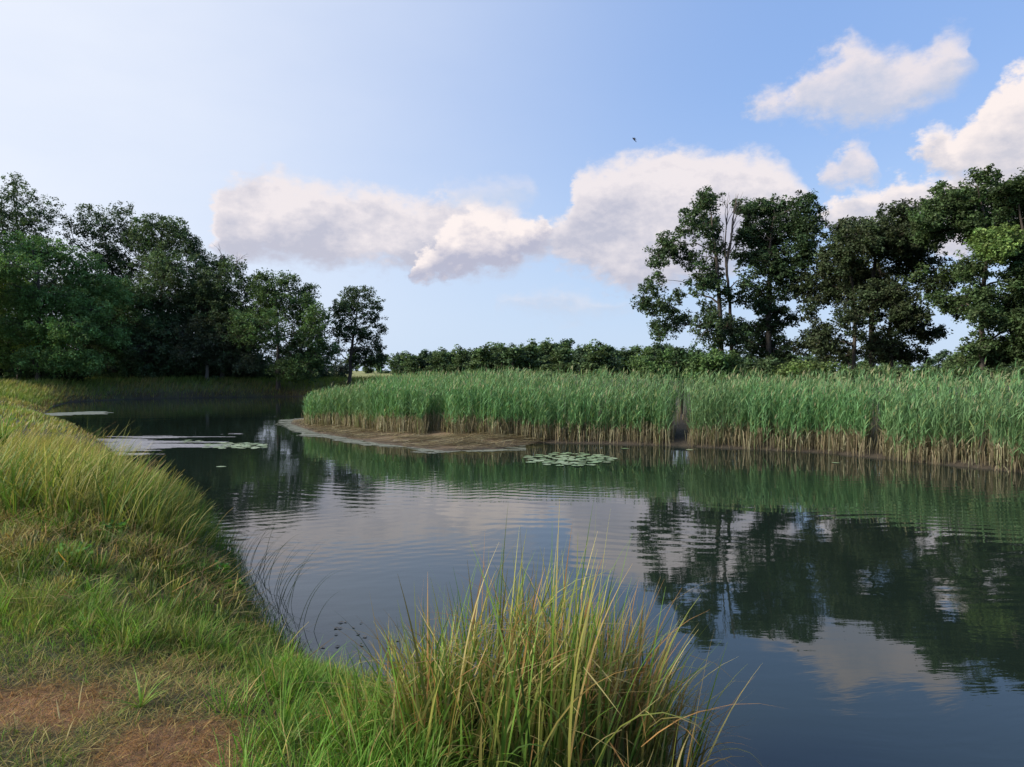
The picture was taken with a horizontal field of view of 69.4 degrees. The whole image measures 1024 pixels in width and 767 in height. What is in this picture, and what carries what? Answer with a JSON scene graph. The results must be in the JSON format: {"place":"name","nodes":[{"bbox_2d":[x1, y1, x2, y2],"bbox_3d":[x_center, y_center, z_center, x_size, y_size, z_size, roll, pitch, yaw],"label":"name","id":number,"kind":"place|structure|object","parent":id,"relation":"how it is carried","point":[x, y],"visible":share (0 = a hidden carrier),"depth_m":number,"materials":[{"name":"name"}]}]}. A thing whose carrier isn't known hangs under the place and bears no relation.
{"place":"outdoors","nodes":[
{"label":"outdoors","id":0,"kind":"place"},
{"bbox_2d":[0,371,1023,766],"bbox_3d":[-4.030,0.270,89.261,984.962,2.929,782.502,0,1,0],"label":"ground","id":1,"kind":"structure","parent":0,"point":[682,439],"depth_m":4.34,"materials":[{"name":"soil"}]},
{"bbox_2d":[0,405,24,444],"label":"weed plant","id":2,"kind":"object","parent":1,"relation":"on","point":[3,436],"visible":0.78,"depth_m":14.81,"materials":[{"name":"green plant"}]},
{"bbox_2d":[0,361,24,380],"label":"bush","id":3,"kind":"object","parent":1,"relation":"on","point":[2,373],"visible":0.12,"depth_m":76.64,"materials":[{"name":"green plant"}]},
{"bbox_2d":[0,329,34,379],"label":"bush","id":4,"kind":"object","parent":1,"relation":"on","point":[13,369],"visible":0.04,"depth_m":76.80,"materials":[{"name":"green plant"}]},
{"bbox_2d":[0,171,94,379],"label":"broad tree","id":5,"kind":"object","parent":1,"relation":"on","point":[25,222],"visible":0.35,"depth_m":68.49,"materials":[{"name":"green plant"}]},
{"bbox_2d":[7,366,91,381],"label":"bush","id":6,"kind":"object","parent":1,"relation":"on","point":[28,374],"visible":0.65,"depth_m":61.73,"materials":[{"name":"green plant"}]},
{"bbox_2d":[15,261,113,378],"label":"broad tree","id":7,"kind":"object","parent":1,"relation":"on","point":[66,295],"visible":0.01,"depth_m":73.02,"materials":[{"name":"green plant"}]},
{"bbox_2d":[0,230,137,380],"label":"beech tree","id":8,"kind":"object","parent":1,"relation":"on","point":[24,302],"visible":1,"depth_m":60.62,"materials":[{"name":"green plant"}]},
{"bbox_2d":[55,541,93,561],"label":"broadleaf weed","id":9,"kind":"object","parent":1,"relation":"on","point":[85,548],"visible":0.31,"depth_m":6.62,"materials":[{"name":"green plant"}]},
{"bbox_2d":[46,201,143,377],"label":"broad tree","id":10,"kind":"object","parent":1,"relation":"on","point":[111,254],"visible":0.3,"depth_m":71.11,"materials":[{"name":"green plant"}]},
{"bbox_2d":[91,518,130,538],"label":"broadleaf weed","id":11,"kind":"object","parent":1,"relation":"on","point":[116,526],"visible":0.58,"depth_m":7.93,"materials":[{"name":"green plant"}]},
{"bbox_2d":[0,420,228,553],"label":"tall grass","id":12,"kind":"structure","parent":1,"relation":"on","point":[66,472],"depth_m":9.06,"materials":[{"name":"green plant"}]},
{"bbox_2d":[71,271,191,379],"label":"hornbeam tree","id":13,"kind":"object","parent":1,"relation":"on","point":[113,370],"visible":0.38,"depth_m":68.04,"materials":[{"name":"green plant"}]},
{"bbox_2d":[93,666,171,715],"bbox_3d":[-1.965,1.608,3.881,0.346,0.192,0.410,0,1,0],"label":"grass tuft","id":14,"kind":"object","parent":1,"relation":"on","point":[141,699],"visible":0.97,"depth_m":3.89,"materials":[{"name":"green plant"}]},
{"bbox_2d":[133,370,184,379],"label":"bush","id":15,"kind":"object","parent":1,"relation":"on","point":[166,375],"visible":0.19,"depth_m":69.91,"materials":[{"name":"green plant"}]},
{"bbox_2d":[110,212,226,378],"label":"broad tree","id":16,"kind":"object","parent":1,"relation":"on","point":[163,271],"visible":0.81,"depth_m":69.52,"materials":[{"name":"green plant"}]},
{"bbox_2d":[0,498,372,676],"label":"grass","id":17,"kind":"structure","parent":1,"relation":"on","point":[15,533],"depth_m":6.75,"materials":[{"name":"green plant"}]},
{"bbox_2d":[134,270,285,380],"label":"broad tree","id":18,"kind":"object","parent":1,"relation":"on","point":[192,371],"visible":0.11,"depth_m":72.48,"materials":[{"name":"green plant"}]},
{"bbox_2d":[163,315,263,380],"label":"willow tree","id":19,"kind":"object","parent":1,"relation":"on","point":[250,360],"visible":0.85,"depth_m":68.37,"materials":[{"name":"green plant"}]},
{"bbox_2d":[199,560,231,583],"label":"broadleaf weed","id":20,"kind":"object","parent":1,"relation":"on","point":[221,564],"visible":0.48,"depth_m":7.62,"materials":[{"name":"green plant"}]},
{"bbox_2d":[178,245,260,379],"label":"broad tree","id":21,"kind":"object","parent":1,"relation":"on","point":[216,273],"visible":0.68,"depth_m":69.95,"materials":[{"name":"green plant"}]},
{"bbox_2d":[221,578,245,600],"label":"broadleaf weed","id":22,"kind":"object","parent":1,"relation":"on","point":[240,583],"visible":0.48,"depth_m":7.26,"materials":[{"name":"green plant"}]},
{"bbox_2d":[145,469,322,665],"bbox_3d":[-3.780,1.915,9.207,1.546,1.027,9.478,-1,1,-30],"label":"shore sedge","id":23,"kind":"object","parent":1,"relation":"on","point":[222,539],"visible":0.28,"depth_m":8.80,"materials":[{"name":"green plant"}]},
{"bbox_2d":[252,351,275,376],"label":"bush","id":24,"kind":"object","parent":1,"relation":"on","point":[264,360],"visible":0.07,"depth_m":79.19,"materials":[{"name":"green plant"}]},
{"bbox_2d":[0,374,532,455],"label":"bank grass","id":25,"kind":"structure","parent":1,"relation":"on","point":[24,392],"depth_m":60.42,"materials":[{"name":"green plant"}]},
{"bbox_2d":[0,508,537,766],"bbox_3d":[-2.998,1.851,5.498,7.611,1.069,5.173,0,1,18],"label":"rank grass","id":26,"kind":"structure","parent":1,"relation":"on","point":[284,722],"depth_m":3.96,"materials":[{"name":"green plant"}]},
{"bbox_2d":[213,267,340,389],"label":"broad tree","id":27,"kind":"object","parent":1,"relation":"on","point":[306,321],"visible":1,"depth_m":67.95,"materials":[{"name":"green plant"}]},
{"bbox_2d":[262,366,314,380],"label":"bush","id":28,"kind":"object","parent":1,"relation":"on","point":[268,376],"visible":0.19,"depth_m":72.87,"materials":[{"name":"green plant"}]},
{"bbox_2d":[302,349,333,377],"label":"bush","id":29,"kind":"object","parent":1,"relation":"on","point":[323,374],"visible":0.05,"depth_m":77.35,"materials":[{"name":"green plant"}]},
{"bbox_2d":[321,371,347,378],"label":"bush","id":30,"kind":"object","parent":1,"relation":"on","point":[342,374],"visible":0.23,"depth_m":79.18,"materials":[{"name":"green plant"}]},
{"bbox_2d":[327,357,348,375],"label":"bush","id":31,"kind":"object","parent":1,"relation":"on","point":[342,368],"visible":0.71,"depth_m":91.71,"materials":[{"name":"green plant"}]},
{"bbox_2d":[0,536,695,766],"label":"turf","id":32,"kind":"structure","parent":1,"relation":"on","point":[215,659],"depth_m":4.26,"materials":[{"name":"green plant"}]},
{"bbox_2d":[339,353,361,373],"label":"distant tree","id":33,"kind":"object","parent":1,"relation":"on","point":[357,367],"visible":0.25,"depth_m":161.68,"materials":[{"name":"green plant"}]},
{"bbox_2d":[325,285,388,385],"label":"oak tree","id":34,"kind":"object","parent":1,"relation":"on","point":[348,305],"visible":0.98,"depth_m":72.48,"materials":[{"name":"green plant"}]},
{"bbox_2d":[337,613,377,668],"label":"grass stalk","id":35,"kind":"object","parent":1,"relation":"on","point":[358,635],"depth_m":4.63,"materials":[{"name":"green plant"}]},
{"bbox_2d":[361,356,373,372],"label":"distant tree","id":36,"kind":"object","parent":1,"relation":"on","point":[368,369],"visible":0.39,"depth_m":173.73,"materials":[{"name":"green plant"}]},
{"bbox_2d":[372,352,390,373],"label":"distant tree","id":37,"kind":"object","parent":1,"relation":"on","point":[377,368],"visible":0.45,"depth_m":161.65,"materials":[{"name":"green plant"}]},
{"bbox_2d":[386,358,399,374],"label":"distant tree","id":38,"kind":"object","parent":1,"relation":"on","point":[392,365],"visible":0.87,"depth_m":139.10,"materials":[{"name":"green plant"}]},
{"bbox_2d":[389,353,403,368],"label":"distant tree","id":39,"kind":"object","parent":1,"relation":"on","point":[390,357],"visible":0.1,"depth_m":150.27,"materials":[{"name":"green plant"}]},
{"bbox_2d":[394,352,410,374],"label":"distant tree","id":40,"kind":"object","parent":1,"relation":"on","point":[399,359],"visible":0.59,"depth_m":137.58,"materials":[{"name":"green plant"}]},
{"bbox_2d":[399,350,424,376],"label":"distant tree","id":41,"kind":"object","parent":1,"relation":"on","point":[409,360],"visible":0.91,"depth_m":126.68,"materials":[{"name":"green plant"}]},
{"bbox_2d":[416,349,431,375],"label":"distant tree","id":42,"kind":"object","parent":1,"relation":"on","point":[422,354],"visible":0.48,"depth_m":129.13,"materials":[{"name":"green plant"}]},
{"bbox_2d":[423,354,436,370],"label":"distant tree","id":43,"kind":"object","parent":1,"relation":"on","point":[428,357],"visible":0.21,"depth_m":132.41,"materials":[{"name":"green plant"}]},
{"bbox_2d":[422,347,453,375],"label":"distant tree","id":44,"kind":"object","parent":1,"relation":"on","point":[440,358],"visible":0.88,"depth_m":125.96,"materials":[{"name":"green plant"}]},
{"bbox_2d":[435,348,457,374],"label":"distant tree","id":45,"kind":"object","parent":1,"relation":"on","point":[447,357],"visible":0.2,"depth_m":134.15,"materials":[{"name":"green plant"}]},
{"bbox_2d":[445,351,458,375],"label":"distant tree","id":46,"kind":"object","parent":1,"relation":"on","point":[452,355],"visible":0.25,"depth_m":134.30,"materials":[{"name":"green plant"}]},
{"bbox_2d":[449,344,469,375],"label":"distant tree","id":47,"kind":"object","parent":1,"relation":"on","point":[460,357],"visible":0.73,"depth_m":130.92,"materials":[{"name":"green plant"}]},
{"bbox_2d":[466,347,476,362],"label":"distant tree","id":48,"kind":"object","parent":1,"relation":"on","point":[470,349],"visible":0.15,"depth_m":136.70,"materials":[{"name":"green plant"}]},
{"bbox_2d":[462,342,496,374],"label":"distant tree","id":49,"kind":"object","parent":1,"relation":"on","point":[479,357],"visible":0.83,"depth_m":124.68,"materials":[{"name":"green plant"}]},
{"bbox_2d":[300,362,676,446],"bbox_3d":[-2.299,0.422,38.048,16.168,3.238,28.447,0,1,0],"label":"reed stand","id":50,"kind":"object","parent":1,"relation":"on","point":[391,404],"visible":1,"depth_m":26.88,"materials":[{"name":"green plant"}]},
{"bbox_2d":[485,343,502,370],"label":"distant tree","id":51,"kind":"object","parent":1,"relation":"on","point":[490,366],"visible":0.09,"depth_m":134.30,"materials":[{"name":"green plant"}]},
{"bbox_2d":[490,343,516,375],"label":"distant tree","id":52,"kind":"object","parent":1,"relation":"on","point":[498,365],"visible":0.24,"depth_m":129.01,"materials":[{"name":"green plant"}]},
{"bbox_2d":[492,343,536,377],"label":"distant tree","id":53,"kind":"object","parent":1,"relation":"on","point":[509,354],"visible":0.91,"depth_m":124.28,"materials":[{"name":"green plant"}]},
{"bbox_2d":[284,501,770,766],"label":"sedge clump","id":54,"kind":"object","parent":1,"relation":"on","point":[570,691],"visible":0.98,"depth_m":3.49,"materials":[{"name":"green plant"}]},
{"bbox_2d":[514,338,544,375],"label":"distant tree","id":55,"kind":"object","parent":1,"relation":"on","point":[531,348],"visible":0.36,"depth_m":128.21,"materials":[{"name":"green plant"}]},
{"bbox_2d":[527,353,541,374],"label":"distant tree","id":56,"kind":"object","parent":1,"relation":"on","point":[535,361],"visible":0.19,"depth_m":131.91,"materials":[{"name":"green plant"}]},
{"bbox_2d":[538,342,561,375],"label":"distant tree","id":57,"kind":"object","parent":1,"relation":"on","point":[545,353],"visible":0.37,"depth_m":132.89,"materials":[{"name":"green plant"}]},
{"bbox_2d":[536,337,575,375],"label":"distant tree","id":58,"kind":"object","parent":1,"relation":"on","point":[542,346],"visible":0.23,"depth_m":133.19,"materials":[{"name":"green plant"}]},
{"bbox_2d":[538,342,579,376],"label":"distant tree","id":59,"kind":"object","parent":1,"relation":"on","point":[562,353],"visible":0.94,"depth_m":121.75,"materials":[{"name":"green plant"}]},
{"bbox_2d":[554,338,576,368],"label":"distant tree","id":60,"kind":"object","parent":1,"relation":"on","point":[570,340],"visible":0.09,"depth_m":139.72,"materials":[{"name":"green plant"}]},
{"bbox_2d":[564,344,584,373],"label":"distant tree","id":61,"kind":"object","parent":1,"relation":"on","point":[578,361],"visible":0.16,"depth_m":135.92,"materials":[{"name":"green plant"}]},
{"bbox_2d":[574,344,597,375],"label":"distant tree","id":62,"kind":"object","parent":1,"relation":"on","point":[580,351],"visible":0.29,"depth_m":131.35,"materials":[{"name":"green plant"}]},
{"bbox_2d":[575,339,624,377],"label":"distant tree","id":63,"kind":"object","parent":1,"relation":"on","point":[596,353],"visible":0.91,"depth_m":121.01,"materials":[{"name":"green plant"}]},
{"bbox_2d":[597,345,621,372],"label":"distant tree","id":64,"kind":"object","parent":1,"relation":"on","point":[614,363],"visible":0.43,"depth_m":121.69,"materials":[{"name":"green plant"}]},
{"bbox_2d":[605,346,623,376],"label":"distant tree","id":65,"kind":"object","parent":1,"relation":"on","point":[615,355],"visible":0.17,"depth_m":129.51,"materials":[{"name":"green plant"}]},
{"bbox_2d":[615,346,637,375],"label":"distant tree","id":66,"kind":"object","parent":1,"relation":"on","point":[624,352],"visible":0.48,"depth_m":133.09,"materials":[{"name":"green plant"}]},
{"bbox_2d":[625,344,642,370],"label":"distant tree","id":67,"kind":"object","parent":1,"relation":"on","point":[638,351],"visible":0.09,"depth_m":137.16,"materials":[{"name":"green plant"}]},
{"bbox_2d":[638,346,656,369],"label":"distant tree","id":68,"kind":"object","parent":1,"relation":"on","point":[644,353],"visible":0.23,"depth_m":126.25,"materials":[{"name":"green plant"}]},
{"bbox_2d":[625,346,676,405],"bbox_3d":[6.286,-0.116,33.887,2.461,3.312,1.775,1,1,26],"label":"bush","id":69,"kind":"object","parent":1,"relation":"on","point":[639,360],"visible":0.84,"depth_m":33.89,"materials":[{"name":"green plant"}]},
{"bbox_2d":[644,342,671,365],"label":"distant tree","id":70,"kind":"object","parent":1,"relation":"on","point":[657,346],"visible":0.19,"depth_m":125.54,"materials":[{"name":"green plant"}]},
{"bbox_2d":[657,344,698,413],"bbox_3d":[8.191,-0.187,35.872,2.442,3.421,1.720,0,1,0],"label":"bush","id":71,"kind":"object","parent":1,"relation":"on","point":[681,353],"visible":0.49,"depth_m":35.71,"materials":[{"name":"green plant"}]},
{"bbox_2d":[629,185,762,401],"bbox_3d":[9.088,-4.227,37.761,6.475,11.441,5.372,0,1,0],"label":"oak tree","id":72,"kind":"object","parent":1,"relation":"on","point":[728,327],"visible":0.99,"depth_m":36.94,"materials":[{"name":"green plant"}]},
{"bbox_2d":[689,348,707,369],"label":"distant tree","id":73,"kind":"object","parent":1,"relation":"on","point":[699,351],"visible":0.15,"depth_m":123.01,"materials":[{"name":"green plant"}]},
{"bbox_2d":[677,348,744,410],"bbox_3d":[8.681,0.013,32.146,2.885,3.159,2.199,0,1,0],"label":"bush","id":74,"kind":"object","parent":1,"relation":"on","point":[726,361],"visible":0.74,"depth_m":31.89,"materials":[{"name":"green plant"}]},
{"bbox_2d":[735,354,795,408],"bbox_3d":[11.568,0.046,34.050,2.816,2.834,1.921,0,1,0],"label":"bush","id":75,"kind":"object","parent":1,"relation":"on","point":[763,365],"visible":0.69,"depth_m":33.86,"materials":[{"name":"green plant"}]},
{"bbox_2d":[729,190,833,402],"bbox_3d":[13.971,-4.278,38.548,5.325,11.416,4.620,0,1,0],"label":"oak tree","id":76,"kind":"object","parent":1,"relation":"on","point":[801,225],"visible":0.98,"depth_m":37.94,"materials":[{"name":"green plant"}]},
{"bbox_2d":[778,353,795,376],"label":"distant tree","id":77,"kind":"object","parent":1,"relation":"on","point":[787,361],"visible":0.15,"depth_m":124.20,"materials":[{"name":"green plant"}]},
{"bbox_2d":[792,355,804,373],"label":"distant tree","id":78,"kind":"object","parent":1,"relation":"on","point":[796,359],"visible":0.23,"depth_m":124.46,"materials":[{"name":"green plant"}]},
{"bbox_2d":[772,357,853,391],"bbox_3d":[12.512,0.195,31.241,3.720,2.642,2.184,0,1,-24],"label":"bush","id":79,"kind":"object","parent":1,"relation":"on","point":[797,367],"visible":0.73,"depth_m":30.96,"materials":[{"name":"green plant"}]},
{"bbox_2d":[618,358,1023,473],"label":"reed stand","id":80,"kind":"object","parent":1,"relation":"on","point":[899,433],"visible":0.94,"depth_m":22.46,"materials":[{"name":"green plant"}]},
{"bbox_2d":[836,359,851,369],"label":"distant tree","id":81,"kind":"object","parent":1,"relation":"on","point":[846,364],"visible":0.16,"depth_m":153.37,"materials":[{"name":"green plant"}]},
{"bbox_2d":[850,356,864,368],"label":"distant tree","id":82,"kind":"object","parent":1,"relation":"on","point":[857,357],"visible":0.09,"depth_m":157.43,"materials":[{"name":"green plant"}]},
{"bbox_2d":[856,358,875,366],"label":"distant tree","id":83,"kind":"object","parent":1,"relation":"on","point":[865,361],"visible":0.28,"depth_m":163.00,"materials":[{"name":"green plant"}]},
{"bbox_2d":[785,198,959,411],"bbox_3d":[17.493,-3.659,36.266,7.466,10.271,6.762,0,1,0],"label":"broad tree","id":84,"kind":"object","parent":1,"relation":"on","point":[877,287],"visible":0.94,"depth_m":34.92,"materials":[{"name":"green plant"}]},
{"bbox_2d":[838,363,914,420],"bbox_3d":[15.148,0.342,31.216,3.944,2.493,2.395,-1,1,-32],"label":"bush","id":85,"kind":"object","parent":1,"relation":"on","point":[879,370],"visible":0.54,"depth_m":30.98,"materials":[{"name":"green plant"}]},
{"bbox_2d":[876,360,895,369],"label":"distant tree","id":86,"kind":"object","parent":1,"relation":"on","point":[882,363],"visible":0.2,"depth_m":157.22,"materials":[{"name":"green plant"}]},
{"bbox_2d":[898,359,918,373],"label":"distant tree","id":87,"kind":"object","parent":1,"relation":"on","point":[910,366],"visible":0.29,"depth_m":166.56,"materials":[{"name":"green plant"}]},
{"bbox_2d":[916,357,936,369],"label":"distant tree","id":88,"kind":"object","parent":1,"relation":"on","point":[932,361],"visible":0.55,"depth_m":154.26,"materials":[{"name":"green plant"}]},
{"bbox_2d":[932,349,952,368],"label":"distant tree","id":89,"kind":"object","parent":1,"relation":"on","point":[940,356],"visible":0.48,"depth_m":170.92,"materials":[{"name":"green plant"}]},
{"bbox_2d":[914,362,980,399],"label":"bush","id":90,"kind":"object","parent":1,"relation":"on","point":[944,367],"visible":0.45,"depth_m":29.79,"materials":[{"name":"green plant"}]},
{"bbox_2d":[943,353,956,368],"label":"distant tree","id":91,"kind":"object","parent":1,"relation":"on","point":[949,363],"visible":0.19,"depth_m":149.67,"materials":[{"name":"green plant"}]},
{"bbox_2d":[901,163,1023,418],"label":"broad tree","id":92,"kind":"object","parent":1,"relation":"on","point":[983,222],"visible":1,"depth_m":30.62,"materials":[{"name":"green plant"}]},
{"bbox_2d":[959,359,1023,422],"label":"bush","id":93,"kind":"object","parent":1,"relation":"on","point":[1001,366],"visible":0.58,"depth_m":28.91,"materials":[{"name":"green plant"}]},
{"bbox_2d":[0,0,1023,370],"label":"sky","id":94,"kind":"structure","parent":0,"point":[478,166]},
{"bbox_2d":[46,393,1023,766],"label":"pond water","id":95,"kind":"structure","parent":0,"point":[864,611],"depth_m":9.79,"materials":[{"name":"liquid"}]},
{"bbox_2d":[45,411,110,415],"bbox_3d":[-24.957,1.705,41.971,4.159,0.004,3.815,-1,1,-38],"label":"algae film","id":96,"kind":"object","parent":95,"relation":"on","point":[77,413],"visible":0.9,"depth_m":42.02,"materials":[{"name":"grey plant"}]},
{"bbox_2d":[98,433,241,454],"bbox_3d":[-13.696,2.043,24.007,9.130,0.004,7.818,0,1,-18],"label":"algae film","id":97,"kind":"object","parent":95,"relation":"on","point":[156,444],"visible":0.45,"depth_m":24.96,"materials":[{"name":"grey plant"}]},
{"bbox_2d":[112,418,525,454],"bbox_3d":[-9.069,1.979,27.409,11.336,0.004,18.950,-1,1,-39],"label":"algae film","id":98,"kind":"object","parent":95,"relation":"on","point":[314,434],"visible":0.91,"depth_m":24.97,"materials":[{"name":"plant"}]},
{"bbox_2d":[290,419,559,449],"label":"bank","id":99,"kind":"structure","parent":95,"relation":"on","point":[332,428],"depth_m":25.57,"materials":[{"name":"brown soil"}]}
]}

